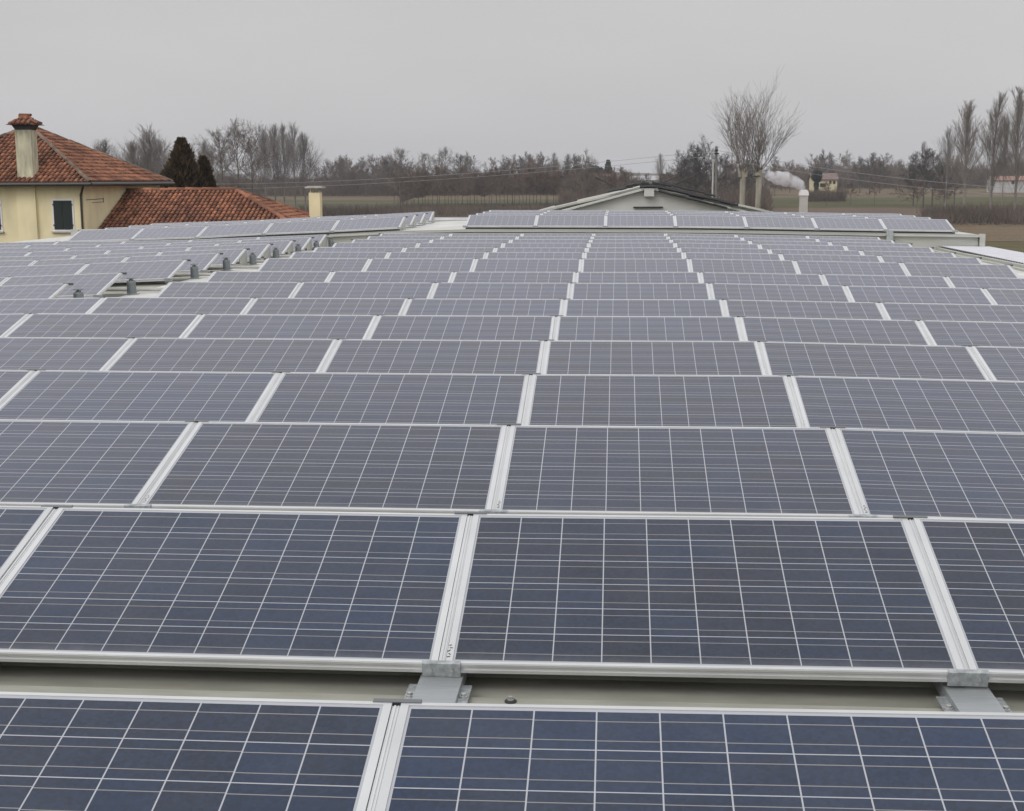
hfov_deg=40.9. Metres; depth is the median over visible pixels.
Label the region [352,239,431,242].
solar panel
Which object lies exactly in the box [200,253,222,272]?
mounting rail
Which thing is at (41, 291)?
solar panel
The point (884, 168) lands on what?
bare tree
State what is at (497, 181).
young tree
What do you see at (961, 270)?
solar panel
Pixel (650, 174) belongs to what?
hills
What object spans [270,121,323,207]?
poplar tree
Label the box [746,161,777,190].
bare tree
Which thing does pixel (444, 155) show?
bare tree
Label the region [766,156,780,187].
bare tree
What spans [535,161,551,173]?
bare tree
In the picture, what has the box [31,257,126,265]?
solar panel
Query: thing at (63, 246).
solar panel
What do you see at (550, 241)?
solar panel
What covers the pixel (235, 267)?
cable conduit
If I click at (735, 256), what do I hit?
solar panel
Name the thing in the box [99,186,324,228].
tiled annex
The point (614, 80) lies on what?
sky
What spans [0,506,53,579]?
solar panel
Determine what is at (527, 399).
mounting rail
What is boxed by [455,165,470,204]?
young tree
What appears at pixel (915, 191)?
young tree
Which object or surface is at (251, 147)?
bare tree
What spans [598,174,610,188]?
young tree
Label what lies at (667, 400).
solar panel
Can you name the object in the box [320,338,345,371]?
mounting rail
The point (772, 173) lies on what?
bare tree
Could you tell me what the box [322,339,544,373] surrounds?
solar panel
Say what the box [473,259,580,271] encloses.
solar panel
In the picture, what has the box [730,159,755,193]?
bare tree
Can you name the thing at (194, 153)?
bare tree
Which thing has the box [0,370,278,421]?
solar panel
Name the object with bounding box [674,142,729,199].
bare tree
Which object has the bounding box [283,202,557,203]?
dry strip
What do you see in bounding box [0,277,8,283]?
solar panel
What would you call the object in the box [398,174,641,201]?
field brush
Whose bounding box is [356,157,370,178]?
bare tree
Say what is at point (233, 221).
solar panel
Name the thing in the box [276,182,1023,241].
ground
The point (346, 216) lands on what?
solar panel
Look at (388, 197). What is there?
dry meadow
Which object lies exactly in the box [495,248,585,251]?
solar panel
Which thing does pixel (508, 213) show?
solar panel
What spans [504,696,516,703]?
roof screw
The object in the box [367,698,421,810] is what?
mounting rail
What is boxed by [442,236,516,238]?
solar panel
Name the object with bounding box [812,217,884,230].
solar panel
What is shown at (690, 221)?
solar panel
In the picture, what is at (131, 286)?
vent pipe
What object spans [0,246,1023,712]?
industrial building
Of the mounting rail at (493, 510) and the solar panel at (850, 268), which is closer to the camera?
the mounting rail at (493, 510)
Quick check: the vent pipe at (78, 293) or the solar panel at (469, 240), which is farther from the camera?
the solar panel at (469, 240)
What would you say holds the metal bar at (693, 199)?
attached to the gabled shed
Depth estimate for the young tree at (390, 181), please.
453.96 m
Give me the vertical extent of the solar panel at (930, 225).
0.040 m
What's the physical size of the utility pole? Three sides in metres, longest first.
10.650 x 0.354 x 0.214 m
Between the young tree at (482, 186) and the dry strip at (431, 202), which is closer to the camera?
the young tree at (482, 186)
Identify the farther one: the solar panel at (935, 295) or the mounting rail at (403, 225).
the mounting rail at (403, 225)
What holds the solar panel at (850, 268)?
attached to the mounting rail
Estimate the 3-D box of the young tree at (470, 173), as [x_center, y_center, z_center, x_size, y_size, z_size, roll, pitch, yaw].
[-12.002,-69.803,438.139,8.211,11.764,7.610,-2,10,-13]
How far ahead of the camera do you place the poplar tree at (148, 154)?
150.48 m
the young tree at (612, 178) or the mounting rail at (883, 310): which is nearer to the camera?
the mounting rail at (883, 310)
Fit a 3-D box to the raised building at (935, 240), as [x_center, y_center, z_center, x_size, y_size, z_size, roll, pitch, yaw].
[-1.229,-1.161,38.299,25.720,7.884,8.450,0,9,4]
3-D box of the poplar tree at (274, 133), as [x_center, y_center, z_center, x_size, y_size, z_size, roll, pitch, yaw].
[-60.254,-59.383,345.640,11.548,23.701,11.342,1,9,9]
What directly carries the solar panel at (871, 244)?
attached to the mounting rail
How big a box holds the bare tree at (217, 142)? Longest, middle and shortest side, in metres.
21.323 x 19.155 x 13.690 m
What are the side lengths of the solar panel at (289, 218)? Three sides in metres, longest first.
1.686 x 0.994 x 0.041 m
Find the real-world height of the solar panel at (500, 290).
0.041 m
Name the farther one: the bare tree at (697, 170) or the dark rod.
the bare tree at (697, 170)
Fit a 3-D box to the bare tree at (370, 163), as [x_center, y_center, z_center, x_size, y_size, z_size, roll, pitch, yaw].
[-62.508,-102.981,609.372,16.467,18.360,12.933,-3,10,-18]
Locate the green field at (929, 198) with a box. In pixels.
[770,197,1023,200]
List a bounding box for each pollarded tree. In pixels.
[712,84,773,204]
[714,65,806,208]
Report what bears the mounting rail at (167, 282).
on the industrial building at (486, 688)
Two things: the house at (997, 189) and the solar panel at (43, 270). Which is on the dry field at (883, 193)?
the house at (997, 189)
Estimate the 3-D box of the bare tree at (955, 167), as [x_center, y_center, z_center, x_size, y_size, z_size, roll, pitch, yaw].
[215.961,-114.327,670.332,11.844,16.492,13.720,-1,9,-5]
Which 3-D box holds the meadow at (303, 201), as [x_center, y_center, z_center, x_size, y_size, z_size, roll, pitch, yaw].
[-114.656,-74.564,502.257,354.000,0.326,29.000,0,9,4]
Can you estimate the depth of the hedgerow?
678.68 m
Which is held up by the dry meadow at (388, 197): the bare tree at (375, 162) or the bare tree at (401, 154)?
the bare tree at (375, 162)
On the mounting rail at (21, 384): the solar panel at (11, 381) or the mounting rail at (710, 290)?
the solar panel at (11, 381)
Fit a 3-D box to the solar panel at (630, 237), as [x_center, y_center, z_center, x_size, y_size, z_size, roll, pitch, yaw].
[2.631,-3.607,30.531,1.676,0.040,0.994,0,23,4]
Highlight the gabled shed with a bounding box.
[540,186,771,211]
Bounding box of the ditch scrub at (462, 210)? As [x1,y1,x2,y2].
[298,200,557,216]
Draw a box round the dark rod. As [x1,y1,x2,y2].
[675,174,696,183]
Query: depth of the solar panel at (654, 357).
10.68 m
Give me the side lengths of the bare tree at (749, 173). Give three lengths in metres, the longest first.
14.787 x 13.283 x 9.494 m
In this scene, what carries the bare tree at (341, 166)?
on the dry meadow at (388, 197)
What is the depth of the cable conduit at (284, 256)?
28.15 m
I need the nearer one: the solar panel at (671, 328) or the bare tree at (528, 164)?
the solar panel at (671, 328)
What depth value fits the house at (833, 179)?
482.97 m
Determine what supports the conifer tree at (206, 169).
on the ground
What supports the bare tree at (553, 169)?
on the dry meadow at (388, 197)
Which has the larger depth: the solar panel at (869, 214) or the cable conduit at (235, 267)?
the solar panel at (869, 214)
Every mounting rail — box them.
[0,369,45,405]
[0,505,72,585]
[3,313,31,336]
[51,283,72,297]
[93,272,126,297]
[102,337,141,370]
[124,420,208,507]
[155,281,174,296]
[164,259,190,280]
[182,313,208,337]
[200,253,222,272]
[230,248,249,265]
[243,297,260,313]
[249,371,290,421]
[256,243,272,259]
[279,240,295,254]
[301,237,313,250]
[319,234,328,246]
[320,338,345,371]
[366,314,384,338]
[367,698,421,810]
[397,216,407,229]
[401,298,414,314]
[403,511,486,702]
[408,214,417,227]
[418,213,427,224]
[428,211,435,222]
[429,282,440,298]
[479,423,520,513]
[521,373,540,424]
[538,339,553,373]
[550,315,562,339]
[559,298,570,315]
[566,282,576,297]
[708,283,712,298]
[722,299,728,315]
[737,316,744,340]
[751,340,767,374]
[778,374,804,426]
[820,426,877,517]
[839,285,852,301]
[878,302,887,319]
[893,515,1012,712]
[911,319,933,344]
[961,345,992,379]
[1005,264,1020,277]
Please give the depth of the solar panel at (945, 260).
23.19 m
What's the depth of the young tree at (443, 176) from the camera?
420.23 m
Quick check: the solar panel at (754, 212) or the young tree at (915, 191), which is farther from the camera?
the young tree at (915, 191)
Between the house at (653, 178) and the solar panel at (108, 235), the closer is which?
the solar panel at (108, 235)
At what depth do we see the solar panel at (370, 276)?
18.99 m
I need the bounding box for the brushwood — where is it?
[557,182,773,210]
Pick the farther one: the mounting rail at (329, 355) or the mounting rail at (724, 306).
the mounting rail at (724, 306)
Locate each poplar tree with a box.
[90,138,126,159]
[112,123,193,186]
[115,137,164,172]
[141,132,171,173]
[195,142,219,171]
[243,124,305,197]
[257,123,286,200]
[266,119,301,203]
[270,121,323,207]
[292,130,323,210]
[547,154,557,173]
[559,154,570,167]
[654,154,665,178]
[922,127,964,207]
[936,99,987,206]
[961,88,1012,208]
[990,86,1023,209]
[994,113,1014,208]
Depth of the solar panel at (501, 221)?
34.19 m
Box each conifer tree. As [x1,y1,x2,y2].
[158,136,211,190]
[197,155,218,190]
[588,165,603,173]
[604,159,611,173]
[811,170,822,192]
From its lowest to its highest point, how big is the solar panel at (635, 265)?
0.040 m
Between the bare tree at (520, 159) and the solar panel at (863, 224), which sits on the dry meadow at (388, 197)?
the bare tree at (520, 159)
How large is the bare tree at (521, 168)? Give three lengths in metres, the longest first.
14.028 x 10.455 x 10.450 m
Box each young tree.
[385,171,402,203]
[388,173,409,195]
[394,174,415,205]
[396,166,419,197]
[398,174,422,205]
[408,168,427,205]
[411,168,440,194]
[420,172,439,204]
[428,165,455,193]
[430,165,451,204]
[438,174,462,203]
[445,175,465,196]
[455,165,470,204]
[461,175,473,204]
[462,168,480,204]
[464,170,486,193]
[471,173,492,205]
[475,169,500,205]
[483,168,503,204]
[485,167,509,194]
[490,166,504,204]
[505,168,521,204]
[506,172,528,205]
[512,170,538,194]
[515,175,533,204]
[518,166,537,204]
[526,169,544,204]
[530,170,551,204]
[536,168,556,192]
[542,164,563,203]
[543,174,564,195]
[551,170,568,203]
[586,175,600,193]
[588,170,607,192]
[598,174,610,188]
[603,166,621,185]
[604,173,620,188]
[607,172,623,186]
[615,166,628,184]
[618,169,632,184]
[819,181,834,205]
[834,185,842,201]
[843,181,858,204]
[866,180,881,204]
[902,179,928,201]
[933,182,948,200]
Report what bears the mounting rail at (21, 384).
on the industrial building at (486, 688)
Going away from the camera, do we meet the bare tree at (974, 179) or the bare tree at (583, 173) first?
the bare tree at (583, 173)
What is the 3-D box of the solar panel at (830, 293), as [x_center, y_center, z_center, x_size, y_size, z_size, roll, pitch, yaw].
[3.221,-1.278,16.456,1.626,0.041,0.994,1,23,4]
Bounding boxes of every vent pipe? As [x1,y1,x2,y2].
[73,288,83,297]
[124,277,139,294]
[188,264,200,278]
[220,257,232,270]
[247,252,258,264]
[273,247,278,257]
[295,243,300,251]
[312,240,318,250]
[328,237,333,246]
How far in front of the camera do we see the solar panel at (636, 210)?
39.84 m
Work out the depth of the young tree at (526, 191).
432.18 m
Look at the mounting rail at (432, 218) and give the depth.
39.99 m
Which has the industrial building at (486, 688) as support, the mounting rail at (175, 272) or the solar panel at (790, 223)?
the mounting rail at (175, 272)
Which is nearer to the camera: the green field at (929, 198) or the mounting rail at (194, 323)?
the mounting rail at (194, 323)
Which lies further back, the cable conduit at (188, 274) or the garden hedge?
the garden hedge
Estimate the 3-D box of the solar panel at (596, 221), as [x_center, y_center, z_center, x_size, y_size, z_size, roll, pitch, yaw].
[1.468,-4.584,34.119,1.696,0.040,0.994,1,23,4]
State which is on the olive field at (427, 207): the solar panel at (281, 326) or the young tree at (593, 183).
the young tree at (593, 183)
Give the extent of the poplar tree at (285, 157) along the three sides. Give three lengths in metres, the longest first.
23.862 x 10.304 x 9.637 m
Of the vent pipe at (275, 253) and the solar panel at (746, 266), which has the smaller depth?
the solar panel at (746, 266)
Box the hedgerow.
[769,158,1023,188]
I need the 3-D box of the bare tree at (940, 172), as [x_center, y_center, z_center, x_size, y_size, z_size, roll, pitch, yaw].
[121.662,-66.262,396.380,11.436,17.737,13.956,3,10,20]
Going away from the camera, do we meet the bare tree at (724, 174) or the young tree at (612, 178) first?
the bare tree at (724, 174)
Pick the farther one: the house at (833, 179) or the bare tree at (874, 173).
the bare tree at (874, 173)
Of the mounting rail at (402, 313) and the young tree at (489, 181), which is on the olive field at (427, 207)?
the young tree at (489, 181)
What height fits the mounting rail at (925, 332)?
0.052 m
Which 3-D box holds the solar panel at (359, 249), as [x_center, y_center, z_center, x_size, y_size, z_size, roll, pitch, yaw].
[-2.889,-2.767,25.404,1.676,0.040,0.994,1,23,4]
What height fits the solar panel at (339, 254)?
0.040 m
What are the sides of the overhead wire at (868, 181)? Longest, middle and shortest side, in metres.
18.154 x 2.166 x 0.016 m
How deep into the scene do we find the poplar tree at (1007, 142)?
316.87 m
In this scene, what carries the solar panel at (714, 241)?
on the mounting rail
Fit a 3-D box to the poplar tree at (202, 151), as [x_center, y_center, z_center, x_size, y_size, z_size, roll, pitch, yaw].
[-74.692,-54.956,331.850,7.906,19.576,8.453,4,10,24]
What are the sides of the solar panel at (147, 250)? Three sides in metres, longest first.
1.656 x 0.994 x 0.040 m
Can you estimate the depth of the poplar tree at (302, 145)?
339.28 m
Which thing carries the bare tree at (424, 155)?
on the dry meadow at (388, 197)
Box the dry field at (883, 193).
[687,184,1023,197]
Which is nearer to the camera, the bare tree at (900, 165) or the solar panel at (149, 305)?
the solar panel at (149, 305)
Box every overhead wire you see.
[239,155,714,188]
[249,150,714,183]
[718,150,1017,188]
[721,158,1013,195]
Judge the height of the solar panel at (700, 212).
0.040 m
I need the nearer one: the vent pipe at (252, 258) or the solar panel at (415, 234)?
the vent pipe at (252, 258)
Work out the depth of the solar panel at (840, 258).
23.30 m
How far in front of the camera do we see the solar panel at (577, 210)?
39.95 m
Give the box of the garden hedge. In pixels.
[800,187,847,201]
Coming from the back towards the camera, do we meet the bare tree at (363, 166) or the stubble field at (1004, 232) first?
the bare tree at (363, 166)
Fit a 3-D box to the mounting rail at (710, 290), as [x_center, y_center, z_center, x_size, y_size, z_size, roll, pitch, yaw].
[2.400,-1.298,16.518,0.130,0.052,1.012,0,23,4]
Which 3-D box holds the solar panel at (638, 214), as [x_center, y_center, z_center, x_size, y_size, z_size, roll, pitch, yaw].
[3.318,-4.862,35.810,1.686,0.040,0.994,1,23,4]
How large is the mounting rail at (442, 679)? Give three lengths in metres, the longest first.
2.001 x 0.380 x 0.210 m
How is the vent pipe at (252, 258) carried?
on the industrial building at (486, 688)
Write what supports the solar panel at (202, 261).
attached to the mounting rail
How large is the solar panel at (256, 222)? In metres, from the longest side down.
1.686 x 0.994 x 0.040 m
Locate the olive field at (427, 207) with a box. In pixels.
[296,206,546,214]
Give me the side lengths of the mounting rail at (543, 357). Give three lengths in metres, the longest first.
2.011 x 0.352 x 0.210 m
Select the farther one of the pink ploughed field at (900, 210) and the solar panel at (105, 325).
the pink ploughed field at (900, 210)
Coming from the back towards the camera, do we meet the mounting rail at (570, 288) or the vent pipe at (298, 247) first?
the vent pipe at (298, 247)
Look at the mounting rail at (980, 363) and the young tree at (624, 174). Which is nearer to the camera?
the mounting rail at (980, 363)
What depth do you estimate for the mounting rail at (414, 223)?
36.45 m
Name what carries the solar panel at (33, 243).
attached to the mounting rail
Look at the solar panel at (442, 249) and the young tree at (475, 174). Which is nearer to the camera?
the solar panel at (442, 249)
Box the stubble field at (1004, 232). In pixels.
[950,222,1023,240]
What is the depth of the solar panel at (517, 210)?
40.08 m
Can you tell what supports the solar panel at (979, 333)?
attached to the mounting rail
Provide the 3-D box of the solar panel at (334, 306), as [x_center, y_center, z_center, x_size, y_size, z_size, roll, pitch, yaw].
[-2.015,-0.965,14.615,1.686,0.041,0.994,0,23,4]
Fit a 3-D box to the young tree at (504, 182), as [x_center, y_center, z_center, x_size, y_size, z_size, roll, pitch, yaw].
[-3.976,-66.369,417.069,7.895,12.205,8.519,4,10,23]
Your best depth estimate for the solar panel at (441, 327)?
12.70 m
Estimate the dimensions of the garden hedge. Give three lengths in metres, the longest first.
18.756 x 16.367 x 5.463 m
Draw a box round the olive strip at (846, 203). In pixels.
[770,200,1023,207]
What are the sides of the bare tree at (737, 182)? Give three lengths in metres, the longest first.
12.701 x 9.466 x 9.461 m
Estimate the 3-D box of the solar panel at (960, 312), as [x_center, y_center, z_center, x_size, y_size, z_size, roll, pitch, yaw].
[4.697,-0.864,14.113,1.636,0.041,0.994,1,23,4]
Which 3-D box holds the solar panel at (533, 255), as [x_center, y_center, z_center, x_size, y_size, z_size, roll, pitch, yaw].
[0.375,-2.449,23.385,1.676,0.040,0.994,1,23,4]
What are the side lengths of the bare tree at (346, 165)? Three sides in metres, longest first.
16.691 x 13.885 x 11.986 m
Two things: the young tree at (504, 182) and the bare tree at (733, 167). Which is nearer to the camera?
the bare tree at (733, 167)
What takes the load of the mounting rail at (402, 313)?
on the industrial building at (486, 688)
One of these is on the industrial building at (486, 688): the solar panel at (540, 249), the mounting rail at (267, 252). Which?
the mounting rail at (267, 252)
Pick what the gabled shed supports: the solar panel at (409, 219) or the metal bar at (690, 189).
the metal bar at (690, 189)
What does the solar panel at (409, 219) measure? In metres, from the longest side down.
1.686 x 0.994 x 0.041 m
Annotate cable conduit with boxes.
[106,288,162,290]
[174,273,211,275]
[208,266,259,268]
[236,260,264,262]
[261,255,290,257]
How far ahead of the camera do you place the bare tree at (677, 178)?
378.65 m
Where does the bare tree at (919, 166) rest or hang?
on the pink ploughed field at (900, 210)
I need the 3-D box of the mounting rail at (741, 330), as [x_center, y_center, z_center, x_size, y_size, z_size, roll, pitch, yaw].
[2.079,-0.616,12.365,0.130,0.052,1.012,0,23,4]
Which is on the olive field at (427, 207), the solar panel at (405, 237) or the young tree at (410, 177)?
the young tree at (410, 177)
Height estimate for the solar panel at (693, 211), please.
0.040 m
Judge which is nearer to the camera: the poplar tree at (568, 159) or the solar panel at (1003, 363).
the solar panel at (1003, 363)
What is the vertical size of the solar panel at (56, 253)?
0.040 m
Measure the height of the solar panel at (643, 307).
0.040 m
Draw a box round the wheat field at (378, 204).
[286,203,556,206]
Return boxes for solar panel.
[0,241,57,244]
[0,245,27,247]
[0,248,67,251]
[0,252,29,256]
[0,255,74,260]
[0,260,35,266]
[0,263,87,276]
[0,273,120,297]
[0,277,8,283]
[0,283,66,298]
[0,297,103,313]
[0,313,28,336]
[0,337,132,370]
[0,370,33,402]
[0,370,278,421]
[0,419,194,507]
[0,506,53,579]
[0,507,467,671]
[0,692,392,810]
[5,313,200,337]
[26,244,98,247]
[26,250,108,255]
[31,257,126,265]
[54,241,123,244]
[66,246,141,250]
[68,228,142,240]
[72,252,159,258]
[78,260,184,282]
[88,297,253,313]
[98,243,168,246]
[105,338,336,371]
[106,226,165,228]
[107,247,188,253]
[123,240,189,243]
[124,253,218,272]
[130,224,186,226]
[133,226,206,239]
[141,243,217,248]
[142,421,506,513]
[151,222,205,224]
[157,282,300,297]
[159,249,244,265]
[167,224,226,226]
[168,240,239,244]
[184,314,376,338]
[187,222,244,224]
[187,244,268,259]
[190,237,258,241]
[198,223,271,237]
[206,271,331,281]
[207,220,261,222]
[217,240,291,254]
[227,221,288,224]
[240,237,310,250]
[244,298,407,314]
[246,219,303,222]
[252,372,528,424]
[258,258,369,271]
[259,234,325,246]
[262,217,317,220]
[265,220,337,234]
[289,218,351,221]
[290,252,388,257]
[292,282,434,298]
[305,216,364,219]
[314,247,404,251]
[319,214,375,217]
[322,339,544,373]
[328,271,452,282]
[333,216,404,231]
[333,243,417,246]
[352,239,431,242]
[353,215,414,226]
[365,213,424,223]
[365,258,474,271]
[368,236,441,238]
[368,315,554,339]
[376,703,1023,810]
[377,211,433,221]
[380,233,450,235]
[387,252,485,258]
[403,299,562,315]
[404,247,494,251]
[418,243,502,247]
[431,239,510,242]
[431,283,569,298]
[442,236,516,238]
[446,514,963,681]
[451,233,521,235]
[451,272,574,282]
[466,215,536,226]
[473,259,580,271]
[477,213,540,214]
[484,212,544,212]
[486,252,583,258]
[490,210,547,211]
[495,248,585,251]
[496,425,858,516]
[503,243,587,247]
[511,239,589,242]
[517,236,591,238]
[522,233,592,235]
[525,374,801,426]
[536,215,604,227]
[542,213,605,214]
[543,340,765,374]
[546,212,606,212]
[549,210,606,211]
[555,316,742,340]
[564,299,724,315]
[571,283,710,298]
[576,272,700,282]
[582,259,689,271]
[585,252,683,258]
[587,248,678,251]
[589,243,674,247]
[591,239,670,242]
[593,236,667,238]
[594,233,664,235]
[606,215,674,227]
[607,212,668,213]
[607,213,670,214]
[608,210,665,211]
[666,233,735,236]
[667,210,725,211]
[669,212,730,213]
[669,236,741,239]
[672,213,736,215]
[672,239,749,243]
[675,215,745,228]
[676,243,759,248]
[680,248,769,253]
[684,252,781,259]
[690,259,797,273]
[701,272,824,284]
[710,283,850,301]
[724,299,885,319]
[727,211,784,213]
[732,213,792,214]
[736,234,806,237]
[738,214,801,216]
[740,317,930,344]
[742,237,817,241]
[744,216,815,229]
[750,241,829,244]
[760,244,845,249]
[760,341,989,379]
[770,249,861,254]
[781,254,880,261]
[786,212,842,213]
[790,376,1023,432]
[794,214,853,215]
[795,261,907,275]
[802,215,865,217]
[808,236,878,239]
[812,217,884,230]
[818,239,892,242]
[822,274,951,287]
[830,242,910,246]
[835,428,1023,519]
[844,213,900,214]
[845,246,932,251]
[846,286,993,304]
[855,215,914,216]
[861,251,954,256]
[866,216,929,218]
[880,218,953,231]
[880,256,981,263]
[880,302,1023,321]
[902,263,1018,277]
[913,518,1023,682]
[920,320,1023,346]
[946,277,1023,288]
[971,346,1023,380]
[984,288,1023,304]
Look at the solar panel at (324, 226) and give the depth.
34.59 m
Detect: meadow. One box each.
[158,190,558,199]
[277,199,558,202]
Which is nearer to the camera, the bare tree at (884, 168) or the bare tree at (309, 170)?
the bare tree at (884, 168)
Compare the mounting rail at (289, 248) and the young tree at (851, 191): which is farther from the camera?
the young tree at (851, 191)
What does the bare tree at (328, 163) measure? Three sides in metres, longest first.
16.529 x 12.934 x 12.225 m
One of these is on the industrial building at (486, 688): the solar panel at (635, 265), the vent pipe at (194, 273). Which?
the vent pipe at (194, 273)
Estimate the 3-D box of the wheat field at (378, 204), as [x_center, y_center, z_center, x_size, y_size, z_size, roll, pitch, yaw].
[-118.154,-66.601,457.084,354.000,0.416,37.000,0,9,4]
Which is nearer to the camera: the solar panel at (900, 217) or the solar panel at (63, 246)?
the solar panel at (63, 246)
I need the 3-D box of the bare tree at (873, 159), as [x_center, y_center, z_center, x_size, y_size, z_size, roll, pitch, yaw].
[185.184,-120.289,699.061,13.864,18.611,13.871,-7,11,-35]
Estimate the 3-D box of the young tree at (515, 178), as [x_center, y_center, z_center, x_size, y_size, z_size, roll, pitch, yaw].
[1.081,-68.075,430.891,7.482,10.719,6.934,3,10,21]
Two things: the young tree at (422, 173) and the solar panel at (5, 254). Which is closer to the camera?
the solar panel at (5, 254)
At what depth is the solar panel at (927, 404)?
8.61 m
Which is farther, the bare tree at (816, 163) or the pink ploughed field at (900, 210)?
the bare tree at (816, 163)
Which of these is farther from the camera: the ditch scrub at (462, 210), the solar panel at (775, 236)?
the ditch scrub at (462, 210)
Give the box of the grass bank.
[985,242,1023,252]
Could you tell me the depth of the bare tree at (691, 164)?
495.22 m
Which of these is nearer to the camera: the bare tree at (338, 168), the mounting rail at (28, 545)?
the mounting rail at (28, 545)
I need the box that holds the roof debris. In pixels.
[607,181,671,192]
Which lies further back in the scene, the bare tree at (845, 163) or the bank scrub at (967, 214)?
the bare tree at (845, 163)
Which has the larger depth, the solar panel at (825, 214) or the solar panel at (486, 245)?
the solar panel at (825, 214)
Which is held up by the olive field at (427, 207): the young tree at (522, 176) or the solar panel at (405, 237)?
the young tree at (522, 176)
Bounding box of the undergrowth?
[215,169,640,196]
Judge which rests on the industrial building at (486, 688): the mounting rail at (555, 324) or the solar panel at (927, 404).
the mounting rail at (555, 324)
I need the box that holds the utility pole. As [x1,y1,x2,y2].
[712,146,718,197]
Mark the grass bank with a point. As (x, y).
(1016, 246)
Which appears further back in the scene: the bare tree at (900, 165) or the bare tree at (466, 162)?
the bare tree at (900, 165)
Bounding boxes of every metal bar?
[658,185,737,206]
[658,190,726,208]
[661,181,715,196]
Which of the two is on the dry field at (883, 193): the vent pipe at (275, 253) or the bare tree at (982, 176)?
the bare tree at (982, 176)
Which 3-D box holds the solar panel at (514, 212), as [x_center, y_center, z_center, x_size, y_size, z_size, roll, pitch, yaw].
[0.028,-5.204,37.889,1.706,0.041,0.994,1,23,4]
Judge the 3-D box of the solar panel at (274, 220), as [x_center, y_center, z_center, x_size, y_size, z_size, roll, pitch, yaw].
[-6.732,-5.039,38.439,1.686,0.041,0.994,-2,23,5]
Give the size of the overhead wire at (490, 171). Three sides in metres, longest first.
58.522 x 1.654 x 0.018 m
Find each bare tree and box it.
[167,141,220,178]
[190,126,260,191]
[199,145,235,190]
[201,115,276,195]
[220,121,283,196]
[296,158,318,179]
[309,168,322,181]
[313,158,334,181]
[321,163,347,195]
[327,155,350,195]
[328,154,352,175]
[330,155,353,179]
[334,157,357,195]
[347,165,364,194]
[348,163,364,191]
[353,157,369,174]
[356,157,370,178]
[359,153,383,179]
[370,157,386,175]
[371,146,423,207]
[371,155,392,194]
[371,155,397,194]
[384,157,406,182]
[410,151,437,183]
[428,156,444,173]
[429,147,462,195]
[449,155,479,176]
[450,153,470,176]
[460,149,482,176]
[483,157,502,174]
[497,154,510,172]
[505,160,518,174]
[506,154,518,169]
[507,151,528,175]
[515,163,528,175]
[522,159,542,194]
[522,161,534,177]
[534,151,551,176]
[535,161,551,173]
[541,163,558,180]
[559,153,587,194]
[561,150,606,194]
[573,157,603,194]
[641,173,650,182]
[653,172,669,187]
[659,164,681,186]
[660,149,707,191]
[667,164,693,188]
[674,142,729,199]
[676,150,707,188]
[683,154,725,195]
[690,134,729,192]
[704,152,736,193]
[710,161,734,190]
[714,155,737,189]
[721,160,739,190]
[724,157,766,196]
[727,166,750,193]
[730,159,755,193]
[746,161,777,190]
[763,162,788,195]
[763,171,774,187]
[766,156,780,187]
[776,161,796,189]
[777,160,800,192]
[800,153,824,181]
[807,149,838,176]
[820,152,838,171]
[830,151,855,188]
[831,155,856,191]
[846,157,874,192]
[855,154,883,193]
[865,164,886,188]
[866,153,881,178]
[869,157,893,192]
[877,153,894,172]
[891,153,931,205]
[892,159,910,189]
[897,141,948,207]
[912,146,951,205]
[933,162,956,202]
[941,170,967,205]
[951,155,964,183]
[969,170,978,188]
[976,169,990,188]
[999,152,1022,175]
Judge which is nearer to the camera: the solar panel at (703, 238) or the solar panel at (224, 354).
the solar panel at (224, 354)
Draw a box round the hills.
[291,172,840,181]
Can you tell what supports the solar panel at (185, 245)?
attached to the mounting rail
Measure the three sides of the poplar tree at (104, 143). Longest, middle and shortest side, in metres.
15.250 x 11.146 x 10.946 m
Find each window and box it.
[0,199,3,232]
[51,199,74,232]
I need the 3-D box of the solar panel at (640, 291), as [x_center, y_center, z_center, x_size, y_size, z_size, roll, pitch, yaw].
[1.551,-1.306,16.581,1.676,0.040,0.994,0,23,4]
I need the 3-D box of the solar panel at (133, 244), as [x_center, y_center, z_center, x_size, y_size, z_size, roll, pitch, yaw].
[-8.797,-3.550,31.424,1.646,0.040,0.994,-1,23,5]
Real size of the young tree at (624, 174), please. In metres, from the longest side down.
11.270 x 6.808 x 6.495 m
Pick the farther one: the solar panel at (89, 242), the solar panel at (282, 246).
the solar panel at (89, 242)
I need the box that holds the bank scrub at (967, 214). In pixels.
[918,201,1023,224]
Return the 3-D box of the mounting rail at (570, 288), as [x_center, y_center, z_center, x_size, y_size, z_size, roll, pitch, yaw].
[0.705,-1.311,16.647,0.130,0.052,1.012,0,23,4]
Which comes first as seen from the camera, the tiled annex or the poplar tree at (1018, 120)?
the tiled annex
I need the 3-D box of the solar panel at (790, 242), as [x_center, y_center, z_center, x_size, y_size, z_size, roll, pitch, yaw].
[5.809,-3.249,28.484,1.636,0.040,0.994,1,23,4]
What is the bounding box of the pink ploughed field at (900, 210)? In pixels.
[770,207,975,215]
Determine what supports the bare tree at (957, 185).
on the olive strip at (846, 203)
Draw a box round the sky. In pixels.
[0,0,1023,179]
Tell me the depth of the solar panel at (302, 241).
31.46 m
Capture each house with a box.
[0,113,174,242]
[627,176,658,182]
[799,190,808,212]
[808,173,838,192]
[987,176,1023,192]
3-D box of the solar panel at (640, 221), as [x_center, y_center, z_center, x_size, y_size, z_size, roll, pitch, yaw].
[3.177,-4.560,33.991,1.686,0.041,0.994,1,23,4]
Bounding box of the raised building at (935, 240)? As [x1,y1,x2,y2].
[8,217,985,250]

